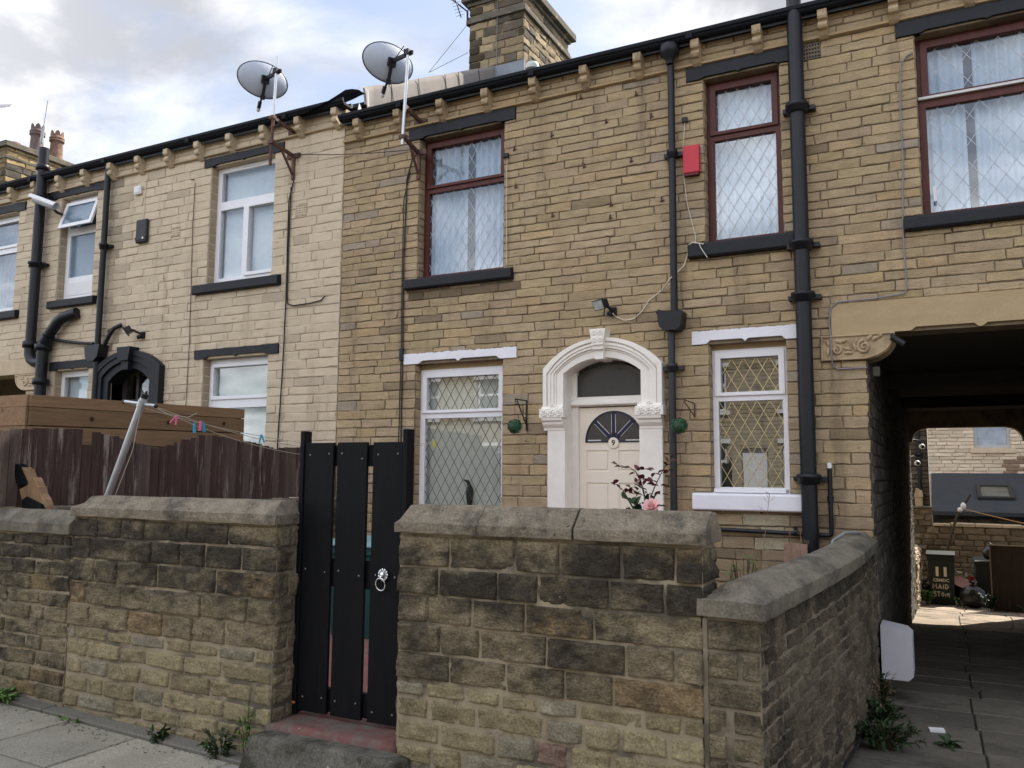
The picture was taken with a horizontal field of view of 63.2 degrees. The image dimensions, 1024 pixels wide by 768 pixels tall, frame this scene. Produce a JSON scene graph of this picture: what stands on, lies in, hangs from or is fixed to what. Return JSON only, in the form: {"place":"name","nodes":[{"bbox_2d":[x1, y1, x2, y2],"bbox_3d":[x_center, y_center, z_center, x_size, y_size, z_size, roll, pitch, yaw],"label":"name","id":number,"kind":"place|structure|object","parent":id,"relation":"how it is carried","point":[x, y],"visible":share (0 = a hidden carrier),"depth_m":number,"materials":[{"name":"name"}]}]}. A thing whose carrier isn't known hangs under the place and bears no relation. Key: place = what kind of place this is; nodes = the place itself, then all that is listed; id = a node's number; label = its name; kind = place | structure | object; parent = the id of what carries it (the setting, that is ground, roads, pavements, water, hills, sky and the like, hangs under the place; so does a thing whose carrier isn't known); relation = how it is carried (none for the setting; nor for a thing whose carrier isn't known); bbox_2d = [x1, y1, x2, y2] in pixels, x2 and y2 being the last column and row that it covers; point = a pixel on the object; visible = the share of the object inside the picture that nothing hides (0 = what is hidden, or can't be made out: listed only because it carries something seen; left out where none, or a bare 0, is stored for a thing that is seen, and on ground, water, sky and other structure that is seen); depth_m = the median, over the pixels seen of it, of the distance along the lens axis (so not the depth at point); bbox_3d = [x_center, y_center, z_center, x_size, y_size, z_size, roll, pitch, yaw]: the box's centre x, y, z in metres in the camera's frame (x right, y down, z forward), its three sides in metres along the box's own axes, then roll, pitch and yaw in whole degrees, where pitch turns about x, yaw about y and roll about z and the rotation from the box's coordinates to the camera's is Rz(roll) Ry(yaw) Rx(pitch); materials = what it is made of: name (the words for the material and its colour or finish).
{"place":"outdoors","nodes":[
{"label":"outdoors","id":0,"kind":"place"},
{"bbox_2d":[0,693,242,767],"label":"pavement","id":1,"kind":"structure","parent":0,"point":[42,743],"depth_m":5.07,"materials":[{"name":"concrete"}]},
{"bbox_2d":[235,702,254,752],"bbox_3d":[-1.567,2.042,4.886,0.109,0.359,0.091,-3,-7,27],"label":"weed","id":2,"kind":"object","parent":1,"relation":"on","point":[248,728],"visible":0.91,"depth_m":4.90,"materials":[{"name":"green plant"}]},
{"bbox_2d":[0,394,244,507],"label":"plank fence","id":3,"kind":"object","parent":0,"point":[88,416],"visible":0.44,"depth_m":7.82,"materials":[{"name":"wood"}]},
{"bbox_2d":[300,627,368,719],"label":"garden paving","id":4,"kind":"structure","parent":0,"point":[365,671],"depth_m":6.46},
{"bbox_2d":[104,390,157,494],"bbox_3d":[-3.185,1.086,6.449,1.075,2.057,0.072,-3,-7,27],"label":"washing pole","id":5,"kind":"object","parent":4,"relation":"on","point":[141,404],"visible":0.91,"depth_m":6.38,"materials":[{"name":"metal"}]},
{"bbox_2d":[115,404,430,494],"bbox_3d":[-1.841,0.849,7.906,0.752,1.074,3.917,-3,-7,29],"label":"washing line","id":6,"kind":"object","parent":5,"relation":"attached to","point":[214,432],"visible":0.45,"depth_m":6.88,"materials":[{"name":"metal"}]},
{"bbox_2d":[330,536,370,638],"bbox_3d":[-1.334,1.895,7.799,0.580,0.906,0.730,-3,-7,27],"label":"wheelie bin","id":7,"kind":"object","parent":4,"relation":"on","point":[367,597],"visible":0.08,"depth_m":7.46,"materials":[{"name":"teal plastic"}]},
{"bbox_2d":[611,453,675,510],"bbox_3d":[0.721,1.190,4.661,0.430,1.595,0.193,-3,-7,27],"label":"rose bush","id":8,"kind":"object","parent":4,"relation":"on","point":[650,503],"visible":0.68,"depth_m":4.72,"materials":[{"name":"green plant"}]},
{"bbox_2d":[726,548,759,580],"bbox_3d":[1.916,1.802,6.847,0.316,0.909,0.245,-3,-7,27],"label":"fennel plant","id":9,"kind":"object","parent":4,"relation":"on","point":[748,566],"visible":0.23,"depth_m":6.87,"materials":[{"name":"green plant"}]},
{"bbox_2d":[734,492,774,575],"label":"dry stalks","id":10,"kind":"object","parent":4,"relation":"on","point":[766,520],"visible":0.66,"depth_m":6.90,"materials":[{"name":"plant"}]},
{"bbox_2d":[746,545,773,571],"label":"dry stalks","id":11,"kind":"object","parent":4,"relation":"on","point":[760,558],"visible":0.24,"depth_m":6.91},
{"bbox_2d":[781,530,809,558],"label":"dry stalks","id":12,"kind":"object","parent":4,"relation":"on","point":[796,550],"visible":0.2,"depth_m":7.09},
{"bbox_2d":[0,0,929,481],"label":"sky","id":13,"kind":"structure","parent":0,"point":[114,77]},
{"bbox_2d":[3,613,1009,766],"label":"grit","id":14,"kind":"object","parent":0,"point":[217,765],"visible":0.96,"depth_m":5.31,"materials":[{"name":"gravel"}]},
{"bbox_2d":[784,542,807,561],"bbox_3d":[2.501,1.852,7.341,0.200,0.885,0.230,-3,-7,27],"label":"leaning board","id":15,"kind":"object","parent":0,"point":[795,546],"visible":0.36,"depth_m":7.45,"materials":[{"name":"wood"}]},
{"bbox_2d":[842,600,1023,767],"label":"passage path","id":16,"kind":"structure","parent":0,"point":[943,695],"depth_m":7.64,"materials":[{"name":"concrete"}]},
{"bbox_2d":[872,667,895,714],"bbox_3d":[2.862,2.387,6.409,0.197,0.424,0.158,-3,-7,27],"label":"weed","id":17,"kind":"object","parent":16,"relation":"on","point":[888,690],"visible":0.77,"depth_m":6.42,"materials":[{"name":"plant"}]},
{"bbox_2d":[874,672,897,705],"bbox_3d":[2.970,2.479,6.640,0.211,0.353,0.174,0,-6,3],"label":"weed","id":18,"kind":"object","parent":16,"relation":"on","point":[885,688],"visible":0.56,"depth_m":6.63,"materials":[{"name":"green plant"}]},
{"bbox_2d":[866,694,909,729],"bbox_3d":[2.717,2.404,6.072,0.346,0.277,0.254,-3,-7,27],"label":"weed","id":19,"kind":"object","parent":16,"relation":"on","point":[887,711],"visible":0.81,"depth_m":6.05,"materials":[{"name":"green plant"}]},
{"bbox_2d":[854,715,927,751],"bbox_3d":[2.473,2.343,5.540,0.546,0.221,0.349,-3,-7,27],"label":"weed","id":20,"kind":"object","parent":16,"relation":"on","point":[881,739],"visible":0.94,"depth_m":5.51,"materials":[{"name":"green plant"}]},
{"bbox_2d":[921,579,929,600],"bbox_3d":[9.086,4.534,18.317,0.414,0.444,0.386,-3,-7,27],"label":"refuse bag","id":21,"kind":"object","parent":16,"relation":"on","point":[926,586],"visible":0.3,"depth_m":18.21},
{"bbox_2d":[920,589,934,604],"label":"weed","id":22,"kind":"object","parent":16,"relation":"on","point":[923,593],"visible":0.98,"depth_m":17.65,"materials":[{"name":"green plant"}]},
{"bbox_2d":[928,727,944,732],"bbox_3d":[3.106,2.530,6.086,0.104,0.024,0.046,-1,-6,14],"label":"scrap","id":23,"kind":"object","parent":16,"relation":"on","point":[936,730],"visible":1,"depth_m":6.08,"materials":[{"name":"paper"}]},
{"bbox_2d":[926,550,955,605],"bbox_3d":[9.379,4.235,18.172,0.555,1.151,0.730,-3,-7,27],"label":"wheelie bin","id":24,"kind":"object","parent":16,"relation":"on","point":[941,573],"visible":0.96,"depth_m":17.92,"materials":[{"name":"green plastic"}]},
{"bbox_2d":[933,734,964,751],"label":"weed","id":25,"kind":"object","parent":16,"relation":"on","point":[948,741],"visible":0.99,"depth_m":5.65,"materials":[{"name":"green plant"}]},
{"bbox_2d":[946,494,970,550],"bbox_3d":[10.464,3.736,19.738,0.861,2.252,0.114,-3,-7,27],"label":"washing post","id":26,"kind":"object","parent":16,"relation":"on","point":[961,508],"visible":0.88,"depth_m":19.75,"materials":[{"name":"brown"}]},
{"bbox_2d":[964,509,1023,523],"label":"rope","id":27,"kind":"object","parent":26,"relation":"attached to","point":[993,516],"visible":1,"depth_m":19.18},
{"bbox_2d":[955,585,962,597],"bbox_3d":[9.832,4.516,18.114,0.498,0.458,0.458,-3,-7,27],"label":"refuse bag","id":28,"kind":"object","parent":16,"relation":"on","point":[958,589],"visible":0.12,"depth_m":18.01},
{"bbox_2d":[954,596,965,607],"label":"weed","id":29,"kind":"object","parent":16,"relation":"on","point":[959,602],"visible":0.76,"depth_m":17.56,"materials":[{"name":"green plant"}]},
{"bbox_2d":[955,562,973,578],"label":"weed","id":30,"kind":"object","parent":16,"relation":"on","point":[965,571],"visible":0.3,"depth_m":18.54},
{"bbox_2d":[960,581,987,608],"bbox_3d":[9.608,4.382,17.333,0.522,0.550,0.466,-3,-7,27],"label":"refuse bag","id":31,"kind":"object","parent":16,"relation":"on","point":[969,595],"visible":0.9,"depth_m":17.20,"materials":[{"name":"plastic"}]},
{"bbox_2d":[954,576,970,587],"bbox_3d":[9.650,4.253,17.843,0.400,0.233,0.210,-3,-7,27],"label":"rubbish sheet","id":32,"kind":"object","parent":31,"relation":"on","point":[962,582],"visible":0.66,"depth_m":17.85,"materials":[{"name":"plastic"}]},
{"bbox_2d":[973,556,992,607],"bbox_3d":[10.248,4.260,17.847,0.580,1.042,0.705,-3,-7,27],"label":"wheelie bin","id":33,"kind":"object","parent":16,"relation":"on","point":[982,571],"visible":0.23,"depth_m":17.66,"materials":[{"name":"green plastic"}]},
{"bbox_2d":[982,543,998,559],"bbox_3d":[10.227,3.575,17.789,0.334,0.359,0.293,-3,-7,27],"label":"refuse bag","id":34,"kind":"object","parent":33,"relation":"in","point":[985,551],"visible":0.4,"depth_m":17.75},
{"bbox_2d":[978,593,996,610],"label":"weed","id":35,"kind":"object","parent":16,"relation":"on","point":[992,601],"visible":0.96,"depth_m":16.81,"materials":[{"name":"green plant"}]},
{"bbox_2d":[989,544,1023,612],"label":"fence panel","id":36,"kind":"object","parent":16,"relation":"on","point":[1007,590],"visible":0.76,"depth_m":16.81,"materials":[{"name":"wood"}]},
{"bbox_2d":[957,571,975,580],"bbox_3d":[9.798,4.185,17.938,0.390,0.280,0.098,-3,-7,27],"label":"rubbish pile","id":37,"kind":"object","parent":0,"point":[969,577],"visible":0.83,"depth_m":17.93,"materials":[{"name":"red plastic"}]},
{"bbox_3d":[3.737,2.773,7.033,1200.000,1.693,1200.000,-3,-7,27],"label":"ground","id":38,"kind":"structure","parent":0,"visible":0},
{"bbox_2d":[0,507,75,706],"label":"garden wall","id":39,"kind":"structure","parent":38,"relation":"on","point":[36,557],"depth_m":6.01,"materials":[{"name":"stone"}]},
{"bbox_2d":[15,464,54,508],"bbox_3d":[-3.777,0.872,6.581,0.447,0.481,0.090,-3,-7,27],"label":"broken post","id":40,"kind":"object","parent":39,"relation":"on","point":[33,489],"visible":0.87,"depth_m":6.56,"materials":[{"name":"wood"}]},
{"bbox_2d":[9,497,335,537],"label":"garden wall","id":41,"kind":"structure","parent":38,"relation":"on","point":[65,507],"depth_m":9.33,"materials":[{"name":"stone"}]},
{"bbox_2d":[0,428,336,506],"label":"paling fence","id":42,"kind":"object","parent":41,"relation":"on","point":[67,466],"visible":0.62,"depth_m":7.75,"materials":[{"name":"wood"}]},
{"bbox_2d":[62,495,299,752],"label":"garden wall","id":43,"kind":"structure","parent":38,"relation":"on","point":[180,616],"depth_m":5.32,"materials":[{"name":"stone"}]},
{"bbox_2d":[292,429,414,726],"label":"garden gate","id":44,"kind":"structure","parent":43,"relation":"attached to","point":[350,573],"depth_m":5.00,"materials":[{"name":"black wood"}]},
{"bbox_2d":[0,66,494,498],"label":"terraced house","id":45,"kind":"structure","parent":38,"relation":"on","point":[85,278],"depth_m":11.85,"materials":[{"name":"stone"}]},
{"bbox_2d":[0,201,26,320],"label":"window","id":46,"kind":"structure","parent":45,"relation":"in","point":[9,227],"depth_m":14.25,"materials":[{"name":"white plastic"}]},
{"bbox_2d":[0,123,74,182],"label":"chimney stack","id":47,"kind":"object","parent":45,"relation":"attached to","point":[23,159],"visible":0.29,"depth_m":21.60,"materials":[{"name":"stone"}]},
{"bbox_2d":[0,104,11,107],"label":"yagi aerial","id":48,"kind":"object","parent":47,"relation":"attached to","point":[4,105],"visible":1,"depth_m":21.52,"materials":[{"name":"white metal"}]},
{"bbox_2d":[36,101,47,173],"bbox_3d":[-8.246,-4.229,14.591,0.201,1.502,0.052,-3,-7,27],"label":"rod aerial","id":49,"kind":"object","parent":45,"relation":"attached to","point":[42,135],"visible":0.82,"depth_m":14.59,"materials":[{"name":"grey metal"}]},
{"bbox_2d":[28,193,62,215],"bbox_3d":[-7.494,-2.760,13.256,0.815,0.515,0.370,-3,-7,27],"label":"security camera","id":50,"kind":"object","parent":45,"relation":"attached to","point":[45,202],"visible":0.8,"depth_m":13.10,"materials":[{"name":"grey plastic"}]},
{"bbox_2d":[46,182,103,309],"bbox_3d":[-6.868,-2.142,13.178,1.390,1.921,0.340,-3,-7,27],"label":"window","id":51,"kind":"structure","parent":45,"relation":"in","point":[79,216],"depth_m":13.16,"materials":[{"name":"white plastic"}]},
{"bbox_2d":[49,359,148,398],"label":"window","id":52,"kind":"structure","parent":45,"relation":"in","point":[73,383],"depth_m":13.04,"materials":[{"name":"white plastic"}]},
{"bbox_2d":[122,325,145,338],"bbox_3d":[-5.481,-0.745,12.075,0.304,0.188,0.187,2,-7,-18],"label":"floodlight","id":53,"kind":"object","parent":45,"relation":"attached to","point":[128,330],"visible":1,"depth_m":12.06,"materials":[{"name":"black plastic"}]},
{"bbox_2d":[122,372,147,402],"bbox_3d":[-5.465,1.317,12.237,0.880,3.000,0.090,-3,-7,27],"label":"door","id":54,"kind":"structure","parent":45,"relation":"in","point":[125,388],"depth_m":12.43,"materials":[{"name":"black wood"}]},
{"bbox_2d":[134,185,142,194],"bbox_3d":[-5.607,-2.903,12.474,0.150,0.130,0.047,-3,-7,27],"label":"junction box","id":55,"kind":"object","parent":45,"relation":"attached to","point":[137,190],"visible":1,"depth_m":12.45,"materials":[{"name":"white plastic"}]},
{"bbox_2d":[135,219,148,243],"bbox_3d":[-5.482,-2.264,12.328,0.240,0.360,0.062,-3,-7,27],"label":"alarm box","id":56,"kind":"object","parent":45,"relation":"attached to","point":[142,226],"visible":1,"depth_m":12.30,"materials":[{"name":"black plastic"}]},
{"bbox_2d":[185,187,194,404],"bbox_3d":[-4.541,-1.173,11.747,0.057,3.458,0.010,-3,-7,27],"label":"cable","id":57,"kind":"object","parent":45,"relation":"attached to","point":[190,295],"visible":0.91,"depth_m":11.75,"materials":[{"name":"metal"}]},
{"bbox_2d":[194,343,278,445],"bbox_3d":[-3.690,0.461,11.273,1.530,1.908,0.282,-3,-7,27],"label":"window","id":58,"kind":"structure","parent":45,"relation":"in","point":[238,383],"depth_m":11.37,"materials":[{"name":"white plastic"}]},
{"bbox_2d":[191,142,284,295],"bbox_3d":[-3.710,-2.246,11.558,1.570,1.970,0.335,-3,-7,27],"label":"window","id":59,"kind":"structure","parent":45,"relation":"in","point":[245,205],"depth_m":11.65,"materials":[{"name":"white plastic"}]},
{"bbox_2d":[237,56,300,180],"bbox_3d":[-3.188,-3.510,10.972,0.640,1.555,0.641,-3,-7,27],"label":"satellite dish","id":60,"kind":"object","parent":45,"relation":"attached to","point":[261,80],"visible":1,"depth_m":10.99,"materials":[{"name":"metal"}]},
{"bbox_2d":[277,181,293,448],"bbox_3d":[-2.969,-0.666,10.867,0.135,4.082,0.017,-3,-7,27],"label":"cable","id":61,"kind":"object","parent":45,"relation":"attached to","point":[284,319],"visible":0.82,"depth_m":10.88,"materials":[{"name":"plastic"}]},
{"bbox_2d":[286,187,324,305],"bbox_3d":[-2.668,-1.825,10.841,0.650,1.617,0.017,-3,-7,27],"label":"cable","id":62,"kind":"object","parent":45,"relation":"attached to","point":[288,262],"visible":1,"depth_m":10.95,"materials":[{"name":"plastic"}]},
{"bbox_2d":[239,711,409,767],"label":"gate step","id":63,"kind":"object","parent":38,"relation":"on","point":[304,739],"visible":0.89,"depth_m":4.67,"materials":[{"name":"red paint"}]},
{"bbox_2d":[394,504,720,767],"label":"garden wall","id":64,"kind":"structure","parent":38,"relation":"on","point":[541,637],"depth_m":4.16,"materials":[{"name":"stone"}]},
{"bbox_2d":[335,0,1023,693],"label":"terraced house","id":65,"kind":"structure","parent":38,"relation":"on","point":[547,234],"depth_m":8.61,"materials":[{"name":"stone"}]},
{"bbox_2d":[362,41,427,179],"bbox_3d":[-1.376,-3.331,10.014,0.640,1.635,0.641,-3,-7,27],"label":"satellite dish","id":66,"kind":"object","parent":65,"relation":"attached to","point":[387,63],"visible":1,"depth_m":10.04,"materials":[{"name":"metal"}]},
{"bbox_2d":[298,149,409,154],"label":"cable","id":67,"kind":"object","parent":66,"relation":"attached to","point":[351,154],"visible":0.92,"depth_m":10.62,"materials":[{"name":"plastic"}]},
{"bbox_2d":[399,348,403,360],"bbox_3d":[-1.323,-0.355,9.972,0.055,0.150,0.033,-3,-7,27],"label":"junction box","id":68,"kind":"object","parent":65,"relation":"attached to","point":[401,354],"visible":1,"depth_m":9.96,"materials":[{"name":"black plastic"}]},
{"bbox_2d":[398,172,410,441],"bbox_3d":[-1.300,-0.510,9.985,0.098,4.201,0.012,-3,-7,27],"label":"cable","id":69,"kind":"object","parent":65,"relation":"attached to","point":[401,306],"visible":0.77,"depth_m":10.05,"materials":[{"name":"plastic"}]},
{"bbox_2d":[400,159,412,441],"bbox_3d":[-1.273,-0.611,9.983,0.117,4.403,0.016,-3,-7,27],"label":"cable","id":70,"kind":"object","parent":65,"relation":"attached to","point":[403,302],"visible":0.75,"depth_m":10.03,"materials":[{"name":"plastic"}]},
{"bbox_2d":[429,0,469,71],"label":"tv aerial","id":71,"kind":"object","parent":65,"relation":"attached to","point":[457,4],"visible":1,"depth_m":14.90,"materials":[{"name":"grey metal"}]},
{"bbox_2d":[403,106,515,290],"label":"window","id":72,"kind":"structure","parent":65,"relation":"in","point":[447,183],"depth_m":10.04,"materials":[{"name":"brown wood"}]},
{"bbox_2d":[404,346,517,505],"bbox_3d":[-0.567,0.698,9.630,1.510,2.165,0.283,-3,-7,27],"label":"window","id":73,"kind":"structure","parent":65,"relation":"in","point":[461,403],"depth_m":9.75,"materials":[{"name":"white paint"}]},
{"bbox_2d":[464,479,472,504],"bbox_3d":[-0.493,1.433,9.598,0.110,0.665,0.108,4,-7,-33],"label":"ornament","id":74,"kind":"object","parent":65,"relation":"on","point":[470,490],"visible":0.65,"depth_m":9.59,"materials":[{"name":"black plastic"}]},
{"bbox_2d":[506,170,506,264],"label":"cable","id":75,"kind":"object","parent":65,"relation":"attached to","point":[506,217],"visible":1,"depth_m":9.50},
{"bbox_2d":[515,398,527,430],"bbox_3d":[0.099,0.334,9.032,0.018,0.336,0.260,-3,-7,29],"label":"hanging bracket","id":76,"kind":"object","parent":65,"relation":"attached to","point":[525,419],"visible":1,"depth_m":9.11,"materials":[{"name":"metal"}]},
{"bbox_2d":[507,419,522,433],"bbox_3d":[0.030,0.350,8.919,0.171,0.382,0.168,-3,-7,27],"label":"topiary ball","id":77,"kind":"object","parent":76,"relation":"hanging from","point":[514,426],"visible":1,"depth_m":8.86,"materials":[{"name":"green plant"}]},
{"bbox_2d":[592,298,616,316],"bbox_3d":[0.989,-0.797,8.736,0.261,0.178,0.170,4,-7,-33],"label":"floodlight","id":78,"kind":"object","parent":65,"relation":"attached to","point":[600,304],"visible":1,"depth_m":8.70,"materials":[{"name":"black plastic"}]},
{"bbox_2d":[579,406,639,508],"bbox_3d":[1.090,1.287,8.823,0.800,2.090,0.075,-3,-7,27],"label":"door","id":79,"kind":"structure","parent":65,"relation":"in","point":[607,435],"depth_m":8.90,"materials":[{"name":"beige paint"}]},
{"bbox_2d":[613,242,703,320],"bbox_3d":[1.482,-1.050,8.543,0.996,0.742,0.128,-3,-7,27],"label":"cable","id":80,"kind":"object","parent":65,"relation":"attached to","point":[661,290],"visible":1,"depth_m":8.56,"materials":[{"name":"plastic"}]},
{"bbox_2d":[682,122,695,243],"bbox_3d":[1.816,-2.063,8.544,0.126,1.319,0.010,-3,-7,31],"label":"cable","id":81,"kind":"object","parent":65,"relation":"attached to","point":[685,188],"visible":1,"depth_m":8.54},
{"bbox_2d":[683,399,694,416],"bbox_3d":[1.742,0.240,8.173,0.013,0.160,0.293,-4,-7,32],"label":"hanging bracket","id":82,"kind":"object","parent":65,"relation":"attached to","point":[684,400],"visible":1,"depth_m":8.21,"materials":[{"name":"metal"}]},
{"bbox_2d":[671,401,687,433],"bbox_3d":[1.626,0.327,8.095,0.171,0.333,0.168,-3,-7,27],"label":"topiary ball","id":83,"kind":"object","parent":82,"relation":"hanging from","point":[679,425],"visible":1,"depth_m":8.04,"materials":[{"name":"green plant"}]},
{"bbox_2d":[683,144,700,177],"bbox_3d":[1.841,-2.288,8.536,0.170,0.315,0.064,-3,-7,27],"label":"alarm box","id":84,"kind":"object","parent":65,"relation":"attached to","point":[691,162],"visible":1,"depth_m":8.51,"materials":[{"name":"red plastic"}]},
{"bbox_2d":[686,47,792,259],"bbox_3d":[2.344,-2.289,8.452,1.070,2.037,0.376,-3,-7,27],"label":"window","id":85,"kind":"structure","parent":65,"relation":"in","point":[745,193],"depth_m":8.53,"materials":[{"name":"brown wood"}]},
{"bbox_2d":[692,324,801,512],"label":"window","id":86,"kind":"structure","parent":65,"relation":"in","point":[750,379],"depth_m":8.29,"materials":[{"name":"white paint"}]},
{"bbox_2d":[828,52,912,369],"bbox_3d":[3.322,-1.598,7.699,0.812,2.918,0.044,-3,-7,27],"label":"cable","id":87,"kind":"object","parent":65,"relation":"attached to","point":[833,305],"visible":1,"depth_m":7.64,"materials":[{"name":"plastic"}]},
{"bbox_2d":[873,367,879,376],"bbox_3d":[3.558,-0.120,8.125,0.062,0.090,0.090,-3,-7,27],"label":"junction box","id":88,"kind":"object","parent":65,"relation":"attached to","point":[876,371],"visible":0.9,"depth_m":8.09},
{"bbox_2d":[880,620,914,680],"bbox_3d":[3.406,2.347,7.348,0.250,0.455,0.310,-3,-7,27],"label":"meter box","id":89,"kind":"object","parent":65,"relation":"attached to","point":[897,649],"visible":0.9,"depth_m":7.22,"materials":[{"name":"plastic"}]},
{"bbox_2d":[890,333,905,346],"bbox_3d":[3.462,-0.402,7.468,0.136,0.154,0.095,-3,-7,27],"label":"security camera","id":90,"kind":"object","parent":65,"relation":"attached to","point":[897,340],"visible":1,"depth_m":7.43,"materials":[{"name":"black plastic"}]},
{"bbox_2d":[913,439,924,448],"bbox_3d":[8.295,1.232,17.088,0.441,0.209,0.096,3,-7,-21],"label":"wall lamp","id":91,"kind":"object","parent":65,"relation":"attached to","point":[921,446],"visible":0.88,"depth_m":17.11,"materials":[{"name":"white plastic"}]},
{"bbox_2d":[895,0,1023,231],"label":"window","id":92,"kind":"structure","parent":65,"relation":"in","point":[972,136],"depth_m":7.61,"materials":[{"name":"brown wood"}]},
{"bbox_2d":[697,532,879,767],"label":"garden wall","id":93,"kind":"structure","parent":38,"relation":"on","point":[791,650],"depth_m":4.18,"materials":[{"name":"stone"}]},
{"bbox_2d":[830,531,865,543],"bbox_3d":[2.824,1.523,6.989,0.618,0.570,0.056,5,-8,-37],"label":"grey hose","id":94,"kind":"object","parent":93,"relation":"on","point":[833,540],"visible":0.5,"depth_m":6.97,"materials":[{"name":"plastic"}]},
{"bbox_2d":[843,709,875,767],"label":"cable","id":95,"kind":"object","parent":93,"relation":"attached to","point":[851,755],"visible":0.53,"depth_m":5.19,"materials":[{"name":"plastic"}]},
{"bbox_2d":[721,429,929,505],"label":"house","id":96,"kind":"structure","parent":38,"relation":"on","point":[920,477],"depth_m":25.21,"materials":[{"name":"stone"}]},
{"bbox_2d":[914,544,922,608],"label":"yard wall","id":97,"kind":"structure","parent":38,"relation":"on","point":[918,563],"depth_m":17.40,"materials":[{"name":"stone"}]},
{"bbox_2d":[913,506,1023,584],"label":"yard wall","id":98,"kind":"structure","parent":38,"relation":"on","point":[969,541],"depth_m":19.82,"materials":[{"name":"stone"}]},
{"bbox_2d":[914,488,922,505],"bbox_3d":[10.001,2.779,20.470,0.200,0.448,0.200,-3,-7,27],"label":"stone post","id":99,"kind":"object","parent":98,"relation":"on","point":[918,495],"visible":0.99,"depth_m":20.39,"materials":[{"name":"stone"}]},
{"bbox_2d":[927,427,1023,525],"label":"house","id":100,"kind":"structure","parent":38,"relation":"on","point":[983,467],"depth_m":23.95,"materials":[{"name":"stone"}]},
{"bbox_2d":[971,427,1015,452],"bbox_3d":[14.017,1.287,24.325,1.140,1.450,0.190,-3,-7,27],"label":"window","id":101,"kind":"structure","parent":100,"relation":"in","point":[986,439],"depth_m":24.32,"materials":[{"name":"glass"}]},
{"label":"pavement bed","id":102,"kind":"structure","parent":0,"visible":0},
{"bbox_2d":[0,686,23,704],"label":"weed","id":103,"kind":"object","parent":102,"relation":"on","point":[5,696],"visible":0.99,"depth_m":5.86,"materials":[{"name":"green plant"}]},
{"bbox_2d":[57,714,79,722],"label":"weed","id":104,"kind":"object","parent":102,"relation":"on","point":[66,717],"visible":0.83,"depth_m":5.50,"materials":[{"name":"green plant"}]},
{"bbox_2d":[145,722,171,743],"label":"weed","id":105,"kind":"object","parent":102,"relation":"on","point":[163,730],"visible":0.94,"depth_m":5.17,"materials":[{"name":"green plant"}]},
{"bbox_2d":[195,727,239,759],"bbox_3d":[-1.738,2.143,4.945,0.250,0.229,0.156,0,-6,4],"label":"weed","id":106,"kind":"object","parent":102,"relation":"on","point":[226,747],"visible":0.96,"depth_m":4.92,"materials":[{"name":"green plant"}]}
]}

